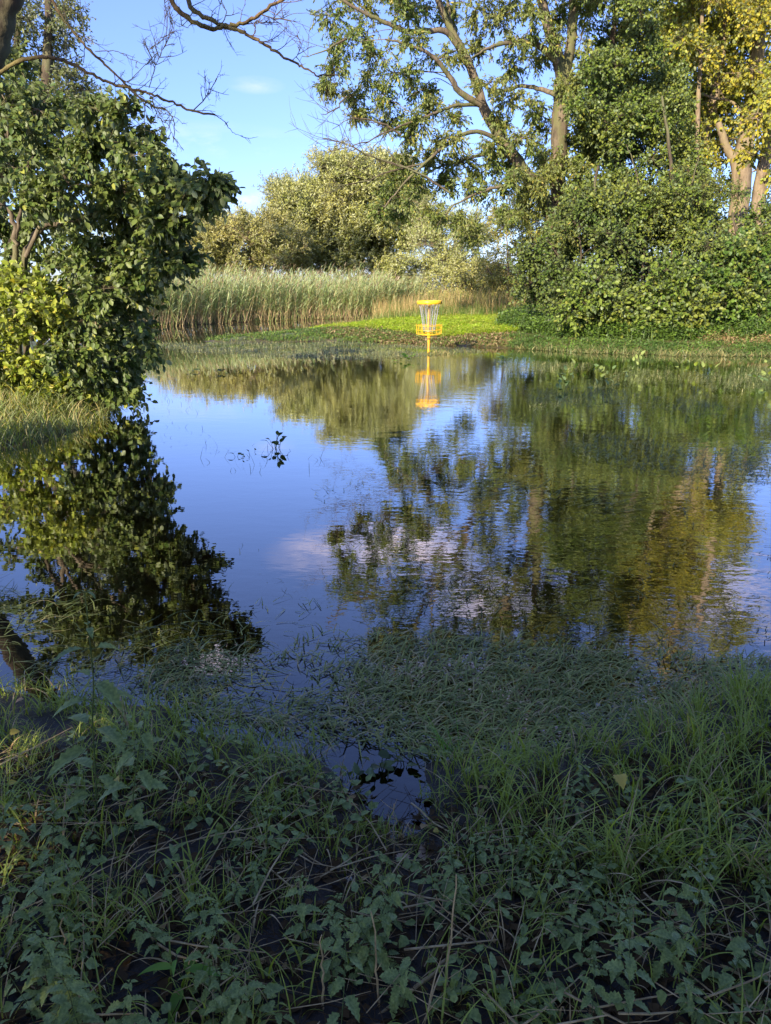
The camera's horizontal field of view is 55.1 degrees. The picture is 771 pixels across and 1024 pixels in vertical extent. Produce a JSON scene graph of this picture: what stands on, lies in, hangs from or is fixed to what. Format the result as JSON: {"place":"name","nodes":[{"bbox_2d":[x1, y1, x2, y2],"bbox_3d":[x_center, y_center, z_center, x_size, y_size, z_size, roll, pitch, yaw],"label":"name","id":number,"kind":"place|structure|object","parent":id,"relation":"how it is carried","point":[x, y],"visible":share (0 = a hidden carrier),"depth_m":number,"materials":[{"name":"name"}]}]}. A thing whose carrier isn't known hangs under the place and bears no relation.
{"place":"outdoors","nodes":[
{"label":"outdoors","id":0,"kind":"place"},
{"bbox_2d":[0,657,344,846],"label":"tall grass","id":1,"kind":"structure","parent":0,"point":[61,702],"depth_m":2.58,"materials":[{"name":"plant"}]},
{"bbox_2d":[202,708,317,777],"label":"short grass","id":2,"kind":"structure","parent":0,"point":[247,744],"depth_m":2.65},
{"bbox_2d":[145,596,414,677],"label":"flattened grass","id":3,"kind":"structure","parent":0,"point":[263,634],"depth_m":3.62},
{"bbox_2d":[0,280,770,839],"bbox_3d":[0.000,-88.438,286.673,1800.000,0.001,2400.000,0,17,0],"label":"water","id":4,"kind":"structure","parent":0,"point":[172,512],"depth_m":5.22,"materials":[{"name":"blue liquid"}]},
{"bbox_2d":[0,573,243,701],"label":"flattened grass","id":5,"kind":"structure","parent":4,"relation":"on","point":[98,656],"depth_m":3.42,"materials":[{"name":"plant"}]},
{"bbox_2d":[160,340,487,358],"bbox_3d":[-2.239,-4.105,18.445,9.189,0.056,4.510,9,19,26],"label":"floating weed","id":6,"kind":"object","parent":4,"relation":"on","point":[319,347],"visible":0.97,"depth_m":18.12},
{"bbox_2d":[365,749,394,778],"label":"marsh plant","id":7,"kind":"object","parent":4,"relation":"on","point":[382,754],"visible":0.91,"depth_m":2.59,"materials":[{"name":"green plant"}]},
{"bbox_2d":[363,575,652,665],"bbox_3d":[0.584,0.521,3.773,1.403,0.034,1.094,0,17,0],"label":"floating weed","id":8,"kind":"object","parent":4,"relation":"on","point":[476,629],"visible":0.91,"depth_m":3.70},
{"bbox_2d":[387,442,653,511],"bbox_3d":[0.964,-0.319,6.459,1.402,0.025,2.738,-12,21,-33],"label":"floating weed","id":9,"kind":"object","parent":4,"relation":"on","point":[530,486],"visible":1,"depth_m":6.05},
{"bbox_2d":[313,412,770,648],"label":"floating weed","id":10,"kind":"object","parent":4,"relation":"on","point":[560,524],"visible":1,"depth_m":5.36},
{"bbox_2d":[492,359,770,483],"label":"floating weed","id":11,"kind":"object","parent":4,"relation":"on","point":[665,454],"visible":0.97,"depth_m":10.22,"materials":[{"name":"plant"}]},
{"bbox_2d":[0,281,770,1023],"bbox_3d":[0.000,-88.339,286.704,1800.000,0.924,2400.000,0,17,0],"label":"ground","id":12,"kind":"structure","parent":0,"point":[52,727],"depth_m":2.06,"materials":[{"name":"plant"}]},
{"bbox_2d":[0,876,29,950],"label":"nettle","id":13,"kind":"object","parent":12,"relation":"on","point":[19,913],"visible":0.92,"depth_m":1.71,"materials":[{"name":"green plant"}]},
{"bbox_2d":[0,812,33,863],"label":"nettle","id":14,"kind":"object","parent":12,"relation":"on","point":[8,845],"visible":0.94,"depth_m":1.95,"materials":[{"name":"green plant"}]},
{"bbox_2d":[0,962,45,1023],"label":"nettle","id":15,"kind":"object","parent":12,"relation":"on","point":[37,1013],"visible":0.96,"depth_m":1.53,"materials":[{"name":"green plant"}]},
{"bbox_2d":[4,788,46,853],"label":"nettle","id":16,"kind":"object","parent":12,"relation":"on","point":[30,808],"visible":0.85,"depth_m":2.04,"materials":[{"name":"green plant"}]},
{"bbox_2d":[19,873,70,926],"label":"nettle","id":17,"kind":"object","parent":12,"relation":"on","point":[45,909],"visible":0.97,"depth_m":1.72,"materials":[{"name":"green plant"}]},
{"bbox_2d":[21,930,69,1012],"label":"nettle","id":18,"kind":"object","parent":12,"relation":"on","point":[58,963],"visible":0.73,"depth_m":1.54,"materials":[{"name":"green plant"}]},
{"bbox_2d":[0,256,96,409],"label":"bright bush","id":19,"kind":"object","parent":12,"relation":"on","point":[39,308],"visible":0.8,"depth_m":8.73,"materials":[{"name":"green plant"}]},
{"bbox_2d":[27,947,79,1020],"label":"nettle","id":20,"kind":"object","parent":12,"relation":"on","point":[50,973],"visible":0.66,"depth_m":1.55,"materials":[{"name":"green plant"}]},
{"bbox_2d":[38,795,68,888],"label":"nettle","id":21,"kind":"object","parent":12,"relation":"on","point":[60,838],"visible":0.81,"depth_m":1.90,"materials":[{"name":"green plant"}]},
{"bbox_2d":[0,0,108,290],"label":"willow tree","id":22,"kind":"object","parent":12,"relation":"on","point":[50,26],"visible":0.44,"depth_m":25.98,"materials":[{"name":"green plant"}]},
{"bbox_2d":[0,362,119,450],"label":"bank grass","id":23,"kind":"structure","parent":12,"relation":"on","point":[13,399],"depth_m":8.44,"materials":[{"name":"green plant"}]},
{"bbox_2d":[48,909,81,943],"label":"nettle","id":24,"kind":"object","parent":12,"relation":"on","point":[54,927],"visible":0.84,"depth_m":1.73,"materials":[{"name":"green plant"}]},
{"bbox_2d":[52,860,87,911],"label":"nettle","id":25,"kind":"object","parent":12,"relation":"on","point":[70,876],"visible":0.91,"depth_m":1.78,"materials":[{"name":"green plant"}]},
{"bbox_2d":[46,978,103,1023],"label":"nettle","id":26,"kind":"object","parent":12,"relation":"on","point":[85,1008],"visible":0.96,"depth_m":1.48,"materials":[{"name":"green plant"}]},
{"bbox_2d":[61,975,105,1023],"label":"nettle","id":27,"kind":"object","parent":12,"relation":"on","point":[75,1003],"visible":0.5,"depth_m":1.54,"materials":[{"name":"green plant"}]},
{"bbox_2d":[70,911,103,980],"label":"nettle","id":28,"kind":"object","parent":12,"relation":"on","point":[87,937],"visible":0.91,"depth_m":1.68,"materials":[{"name":"green plant"}]},
{"bbox_2d":[47,590,135,828],"bbox_3d":[-0.806,0.566,2.033,0.236,0.797,0.208,-1,17,-3],"label":"nettle","id":29,"kind":"object","parent":12,"relation":"on","point":[109,691],"visible":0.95,"depth_m":2.02,"materials":[{"name":"green plant"}]},
{"bbox_2d":[0,40,244,413],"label":"hazel tree","id":30,"kind":"object","parent":12,"relation":"on","point":[150,228],"visible":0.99,"depth_m":8.56,"materials":[{"name":"green plant"}]},
{"bbox_2d":[105,979,147,1023],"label":"nettle","id":31,"kind":"object","parent":12,"relation":"on","point":[134,1017],"visible":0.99,"depth_m":1.51,"materials":[{"name":"green plant"}]},
{"bbox_2d":[97,703,167,846],"bbox_3d":[-0.692,0.730,2.013,0.176,0.464,0.131,1,17,4],"label":"nettle","id":32,"kind":"object","parent":12,"relation":"on","point":[149,739],"visible":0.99,"depth_m":2.00,"materials":[{"name":"green plant"}]},
{"bbox_2d":[129,919,168,956],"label":"nettle","id":33,"kind":"object","parent":12,"relation":"on","point":[137,935],"visible":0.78,"depth_m":1.72,"materials":[{"name":"green plant"}]},
{"bbox_2d":[138,915,174,973],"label":"nettle","id":34,"kind":"object","parent":12,"relation":"on","point":[165,955],"visible":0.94,"depth_m":1.67,"materials":[{"name":"green plant"}]},
{"bbox_2d":[0,0,338,150],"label":"leaning tree","id":35,"kind":"object","parent":12,"relation":"on","point":[10,10],"visible":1,"depth_m":5.79,"materials":[{"name":"brown plant"}]},
{"bbox_2d":[138,947,220,1023],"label":"fresh sprout","id":36,"kind":"object","parent":12,"relation":"on","point":[176,997],"visible":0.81,"depth_m":1.63,"materials":[{"name":"green plant"}]},
{"bbox_2d":[177,915,227,1019],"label":"nettle","id":37,"kind":"object","parent":12,"relation":"on","point":[199,975],"visible":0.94,"depth_m":1.57,"materials":[{"name":"green plant"}]},
{"bbox_2d":[183,893,223,949],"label":"nettle","id":38,"kind":"object","parent":12,"relation":"on","point":[202,913],"visible":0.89,"depth_m":1.73,"materials":[{"name":"green plant"}]},
{"bbox_2d":[197,962,219,1016],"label":"nettle","id":39,"kind":"object","parent":12,"relation":"on","point":[205,992],"visible":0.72,"depth_m":1.59,"materials":[{"name":"green plant"}]},
{"bbox_2d":[204,900,237,987],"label":"nettle","id":40,"kind":"object","parent":12,"relation":"on","point":[229,946],"visible":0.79,"depth_m":1.66,"materials":[{"name":"green plant"}]},
{"bbox_2d":[203,986,253,1023],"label":"nettle","id":41,"kind":"object","parent":12,"relation":"on","point":[227,1006],"visible":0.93,"depth_m":1.51,"materials":[{"name":"green plant"}]},
{"bbox_2d":[50,260,428,327],"bbox_3d":[-4.816,-9.887,32.762,22.965,2.689,6.946,-15,23,-40],"label":"reed bed","id":42,"kind":"object","parent":12,"relation":"on","point":[227,296],"visible":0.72,"depth_m":31.12,"materials":[{"name":"green plant"}]},
{"bbox_2d":[166,200,319,284],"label":"sallow shrub","id":43,"kind":"object","parent":12,"relation":"on","point":[270,239],"visible":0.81,"depth_m":41.96,"materials":[{"name":"green plant"}]},
{"bbox_2d":[223,965,275,1023],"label":"nettle","id":44,"kind":"object","parent":12,"relation":"on","point":[251,986],"visible":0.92,"depth_m":1.53,"materials":[{"name":"green plant"}]},
{"bbox_2d":[255,803,280,873],"bbox_3d":[-0.325,0.896,2.026,0.078,0.192,0.084,-7,19,-21],"label":"water mint","id":45,"kind":"object","parent":12,"relation":"on","point":[261,838],"visible":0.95,"depth_m":2.02,"materials":[{"name":"green plant"}]},
{"bbox_2d":[251,162,324,274],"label":"willow tree","id":46,"kind":"object","parent":12,"relation":"on","point":[281,178],"visible":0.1,"depth_m":49.35,"materials":[{"name":"green plant"}]},
{"bbox_2d":[282,875,322,958],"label":"nettle","id":47,"kind":"object","parent":12,"relation":"on","point":[302,912],"visible":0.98,"depth_m":1.75,"materials":[{"name":"green plant"}]},
{"bbox_2d":[203,323,411,341],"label":"spit weeds","id":48,"kind":"object","parent":12,"relation":"on","point":[270,333],"visible":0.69,"depth_m":20.98,"materials":[{"name":"green plant"}]},
{"bbox_2d":[318,911,346,997],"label":"nettle","id":49,"kind":"object","parent":12,"relation":"on","point":[325,943],"visible":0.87,"depth_m":1.65,"materials":[{"name":"green plant"}]},
{"bbox_2d":[321,906,357,985],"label":"nettle","id":50,"kind":"object","parent":12,"relation":"on","point":[337,960],"visible":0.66,"depth_m":1.69,"materials":[{"name":"green plant"}]},
{"bbox_2d":[325,915,363,1023],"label":"nettle","id":51,"kind":"object","parent":12,"relation":"on","point":[352,1003],"visible":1,"depth_m":1.51,"materials":[{"name":"green plant"}]},
{"bbox_2d":[258,137,440,283],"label":"willow tree","id":52,"kind":"object","parent":12,"relation":"on","point":[351,238],"visible":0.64,"depth_m":46.10,"materials":[{"name":"green plant"}]},
{"bbox_2d":[349,915,399,982],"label":"nettle","id":53,"kind":"object","parent":12,"relation":"on","point":[382,957],"visible":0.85,"depth_m":1.68,"materials":[{"name":"green plant"}]},
{"bbox_2d":[355,874,403,954],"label":"nettle","id":54,"kind":"object","parent":12,"relation":"on","point":[395,897],"visible":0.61,"depth_m":1.70,"materials":[{"name":"green plant"}]},
{"bbox_2d":[258,732,505,849],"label":"short grass","id":55,"kind":"structure","parent":12,"relation":"on","point":[329,810],"depth_m":2.35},
{"bbox_2d":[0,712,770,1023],"bbox_3d":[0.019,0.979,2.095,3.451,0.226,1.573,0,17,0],"label":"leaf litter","id":56,"kind":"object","parent":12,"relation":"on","point":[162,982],"visible":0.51,"depth_m":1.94,"materials":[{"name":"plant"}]},
{"bbox_2d":[204,967,234,1023],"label":"nettle","id":57,"kind":"object","parent":56,"relation":"on","point":[213,1006],"visible":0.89,"depth_m":1.51,"materials":[{"name":"green plant"}]},
{"bbox_2d":[350,894,389,960],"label":"nettle","id":58,"kind":"object","parent":56,"relation":"on","point":[356,948],"visible":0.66,"depth_m":1.70,"materials":[{"name":"green plant"}]},
{"bbox_2d":[370,850,402,931],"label":"nettle","id":59,"kind":"object","parent":56,"relation":"on","point":[376,868],"visible":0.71,"depth_m":1.85,"materials":[{"name":"green plant"}]},
{"bbox_2d":[441,842,471,899],"bbox_3d":[0.186,0.940,1.896,0.086,0.192,0.083,-3,18,-10],"label":"water mint","id":60,"kind":"object","parent":56,"relation":"on","point":[451,885],"visible":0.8,"depth_m":1.89,"materials":[{"name":"green plant"}]},
{"bbox_2d":[489,970,537,1010],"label":"bramble","id":61,"kind":"object","parent":56,"relation":"on","point":[504,996],"visible":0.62,"depth_m":1.62,"materials":[{"name":"green plant"}]},
{"bbox_2d":[718,921,770,985],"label":"bramble","id":62,"kind":"object","parent":56,"relation":"on","point":[740,942],"visible":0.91,"depth_m":1.69,"materials":[{"name":"green plant"}]},
{"bbox_2d":[0,714,770,1023],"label":"ground cover","id":63,"kind":"object","parent":12,"relation":"on","point":[475,1015],"visible":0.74,"depth_m":1.91,"materials":[{"name":"green plant"}]},
{"bbox_2d":[0,716,770,1023],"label":"dead straw","id":64,"kind":"object","parent":12,"relation":"on","point":[462,943],"visible":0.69,"depth_m":1.85,"materials":[{"name":"plant"}]},
{"bbox_2d":[376,956,421,1019],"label":"nettle","id":65,"kind":"object","parent":12,"relation":"on","point":[395,998],"visible":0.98,"depth_m":1.58,"materials":[{"name":"green plant"}]},
{"bbox_2d":[305,307,525,336],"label":"lush grass","id":66,"kind":"structure","parent":12,"relation":"on","point":[459,324],"depth_m":22.40,"materials":[{"name":"plant"}]},
{"bbox_2d":[320,326,515,346],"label":"withered herbs","id":67,"kind":"object","parent":12,"relation":"on","point":[490,339],"visible":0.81,"depth_m":20.09,"materials":[{"name":"green plant"}]},
{"bbox_2d":[374,246,464,290],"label":"green shrub","id":68,"kind":"object","parent":12,"relation":"on","point":[400,266],"visible":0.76,"depth_m":37.63,"materials":[{"name":"green plant"}]},
{"bbox_2d":[416,300,441,353],"bbox_3d":[1.004,-4.036,17.128,0.614,1.655,0.614,-2,18,-7],"label":"disc golf basket","id":69,"kind":"object","parent":12,"relation":"on","point":[429,317],"visible":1,"depth_m":16.97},
{"bbox_2d":[123,623,770,768],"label":"flattened grass","id":70,"kind":"structure","parent":12,"relation":"on","point":[569,676],"depth_m":3.08,"materials":[{"name":"plant"}]},
{"bbox_2d":[269,0,625,264],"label":"ash tree","id":71,"kind":"object","parent":12,"relation":"on","point":[551,164],"visible":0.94,"depth_m":21.18,"materials":[{"name":"green plant"}]},
{"bbox_2d":[428,983,471,1023],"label":"bramble","id":72,"kind":"object","parent":12,"relation":"on","point":[440,1000],"visible":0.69,"depth_m":1.61,"materials":[{"name":"green plant"}]},
{"bbox_2d":[400,186,505,297],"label":"willow tree","id":73,"kind":"object","parent":12,"relation":"on","point":[436,240],"visible":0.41,"depth_m":40.37,"materials":[{"name":"green plant"}]},
{"bbox_2d":[437,881,468,924],"bbox_3d":[0.170,0.983,1.871,0.071,0.133,0.062,7,19,21],"label":"water mint","id":74,"kind":"object","parent":12,"relation":"on","point":[458,906],"visible":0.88,"depth_m":1.86,"materials":[{"name":"green plant"}]},
{"bbox_2d":[417,252,515,306],"bbox_3d":[3.892,-10.546,34.418,5.059,2.938,3.357,0,17,0],"label":"green shrub","id":75,"kind":"object","parent":12,"relation":"on","point":[462,273],"visible":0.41,"depth_m":34.22,"materials":[{"name":"green plant"}]},
{"bbox_2d":[466,190,548,301],"bbox_3d":[6.070,-11.086,32.228,5.047,5.722,4.432,0,17,0],"label":"yellow shrub","id":76,"kind":"object","parent":12,"relation":"on","point":[487,268],"visible":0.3,"depth_m":31.79,"materials":[{"name":"green plant"}]},
{"bbox_2d":[525,971,574,1023],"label":"bramble","id":77,"kind":"object","parent":12,"relation":"on","point":[553,985],"visible":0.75,"depth_m":1.63,"materials":[{"name":"green plant"}]},
{"bbox_2d":[501,164,649,324],"bbox_3d":[5.326,-7.128,20.825,4.196,5.022,4.492,0,17,0],"label":"alder tree","id":78,"kind":"object","parent":12,"relation":"on","point":[531,266],"visible":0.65,"depth_m":20.18,"materials":[{"name":"green plant"}]},
{"bbox_2d":[548,856,605,962],"bbox_3d":[0.445,0.937,1.733,0.111,0.262,0.094,-8,6,30],"label":"nettle","id":79,"kind":"object","parent":12,"relation":"on","point":[582,920],"visible":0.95,"depth_m":1.73,"materials":[{"name":"green plant"}]},
{"bbox_2d":[578,964,609,1023],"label":"nettle","id":80,"kind":"object","parent":12,"relation":"on","point":[587,999],"visible":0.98,"depth_m":1.54,"materials":[{"name":"green plant"}]},
{"bbox_2d":[421,647,770,907],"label":"tall grass","id":81,"kind":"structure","parent":12,"relation":"on","point":[692,724],"depth_m":2.33,"materials":[{"name":"plant"}]},
{"bbox_2d":[548,252,649,338],"bbox_3d":[5.444,-5.468,18.817,2.564,2.170,1.684,0,17,0],"label":"alder tree","id":82,"kind":"object","parent":12,"relation":"on","point":[585,300],"visible":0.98,"depth_m":18.74,"materials":[{"name":"green plant"}]},
{"bbox_2d":[597,895,636,990],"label":"nettle","id":83,"kind":"object","parent":12,"relation":"on","point":[613,974],"visible":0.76,"depth_m":1.64,"materials":[{"name":"green plant"}]},
{"bbox_2d":[602,918,655,1023],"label":"nettle","id":84,"kind":"object","parent":12,"relation":"on","point":[614,966],"visible":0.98,"depth_m":1.54,"materials":[{"name":"green plant"}]},
{"bbox_2d":[490,303,770,340],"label":"bank herbs","id":85,"kind":"object","parent":12,"relation":"on","point":[531,322],"visible":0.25,"depth_m":18.95,"materials":[{"name":"green plant"}]},
{"bbox_2d":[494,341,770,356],"bbox_3d":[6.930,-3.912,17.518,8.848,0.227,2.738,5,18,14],"label":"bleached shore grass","id":86,"kind":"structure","parent":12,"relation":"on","point":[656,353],"depth_m":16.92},
{"bbox_2d":[550,0,720,279],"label":"alder tree","id":87,"kind":"object","parent":12,"relation":"on","point":[629,107],"visible":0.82,"depth_m":20.68,"materials":[{"name":"green plant"}]},
{"bbox_2d":[506,331,770,355],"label":"withered herbs","id":88,"kind":"object","parent":12,"relation":"on","point":[529,340],"visible":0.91,"depth_m":17.72,"materials":[{"name":"green plant"}]},
{"bbox_2d":[542,144,757,316],"bbox_3d":[7.234,-7.468,20.415,5.904,4.900,1.539,0,17,0],"label":"tree","id":89,"kind":"object","parent":12,"relation":"on","point":[714,186],"visible":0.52,"depth_m":19.97,"materials":[{"name":"green plant"}]},
{"bbox_2d":[572,96,731,307],"bbox_3d":[7.676,-8.202,20.970,3.912,6.437,5.861,12,21,32],"label":"alder tree","id":90,"kind":"object","parent":12,"relation":"on","point":[626,207],"visible":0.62,"depth_m":19.82,"materials":[{"name":"green plant"}]},
{"bbox_2d":[633,924,696,982],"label":"nettle","id":91,"kind":"object","parent":12,"relation":"on","point":[658,969],"visible":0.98,"depth_m":1.64,"materials":[{"name":"green plant"}]},
{"bbox_2d":[647,866,698,931],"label":"nettle","id":92,"kind":"object","parent":12,"relation":"on","point":[686,888],"visible":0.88,"depth_m":1.72,"materials":[{"name":"green plant"}]},
{"bbox_2d":[625,245,727,338],"bbox_3d":[7.282,-5.444,18.608,2.488,2.414,1.741,0,17,0],"label":"alder tree","id":93,"kind":"object","parent":12,"relation":"on","point":[677,286],"visible":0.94,"depth_m":18.37,"materials":[{"name":"green plant"}]},
{"bbox_2d":[582,170,770,284],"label":"distant tree","id":94,"kind":"object","parent":12,"relation":"on","point":[660,249],"visible":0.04,"depth_m":43.88,"materials":[{"name":"green plant"}]},
{"bbox_2d":[631,0,743,268],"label":"poplar tree","id":95,"kind":"object","parent":12,"relation":"on","point":[706,134],"visible":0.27,"depth_m":25.08,"materials":[{"name":"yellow plant"}]},
{"bbox_2d":[674,976,704,1023],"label":"nettle","id":96,"kind":"object","parent":12,"relation":"on","point":[690,989],"visible":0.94,"depth_m":1.53,"materials":[{"name":"green plant"}]},
{"bbox_2d":[673,860,716,953],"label":"nettle","id":97,"kind":"object","parent":12,"relation":"on","point":[706,899],"visible":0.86,"depth_m":1.75,"materials":[{"name":"green plant"}]},
{"bbox_2d":[659,0,737,279],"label":"poplar tree","id":98,"kind":"object","parent":12,"relation":"on","point":[694,39],"visible":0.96,"depth_m":23.12,"materials":[{"name":"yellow plant"}]},
{"bbox_2d":[681,191,770,336],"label":"alder tree","id":99,"kind":"object","parent":12,"relation":"on","point":[763,234],"visible":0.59,"depth_m":18.54,"materials":[{"name":"green plant"}]},
{"bbox_2d":[695,952,763,1004],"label":"bramble","id":100,"kind":"object","parent":12,"relation":"on","point":[724,979],"visible":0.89,"depth_m":1.61,"materials":[{"name":"green plant"}]},
{"bbox_2d":[693,0,770,304],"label":"poplar tree","id":101,"kind":"object","parent":12,"relation":"on","point":[753,35],"visible":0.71,"depth_m":24.82,"materials":[{"name":"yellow plant"}]},
{"bbox_2d":[697,325,770,345],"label":"rusty shore grass","id":102,"kind":"structure","parent":12,"relation":"on","point":[759,338],"depth_m":17.99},
{"bbox_2d":[699,222,770,332],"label":"alder tree","id":103,"kind":"object","parent":12,"relation":"on","point":[744,313],"visible":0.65,"depth_m":18.51,"materials":[{"name":"green plant"}]},
{"bbox_2d":[718,63,770,228],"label":"poplar tree","id":104,"kind":"object","parent":12,"relation":"on","point":[752,123],"visible":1,"depth_m":21.29,"materials":[{"name":"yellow plant"}]},
{"bbox_2d":[0,0,770,279],"label":"sky","id":105,"kind":"structure","parent":0,"point":[259,85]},
{"bbox_2d":[2,652,770,756],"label":"short grass","id":106,"kind":"structure","parent":0,"point":[76,706],"depth_m":2.90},
{"bbox_2d":[349,301,537,321],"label":"grass","id":107,"kind":"structure","parent":0,"point":[448,310],"depth_m":27.92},
{"bbox_2d":[364,274,536,318],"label":"tall dry grass","id":108,"kind":"structure","parent":0,"point":[459,300],"depth_m":30.13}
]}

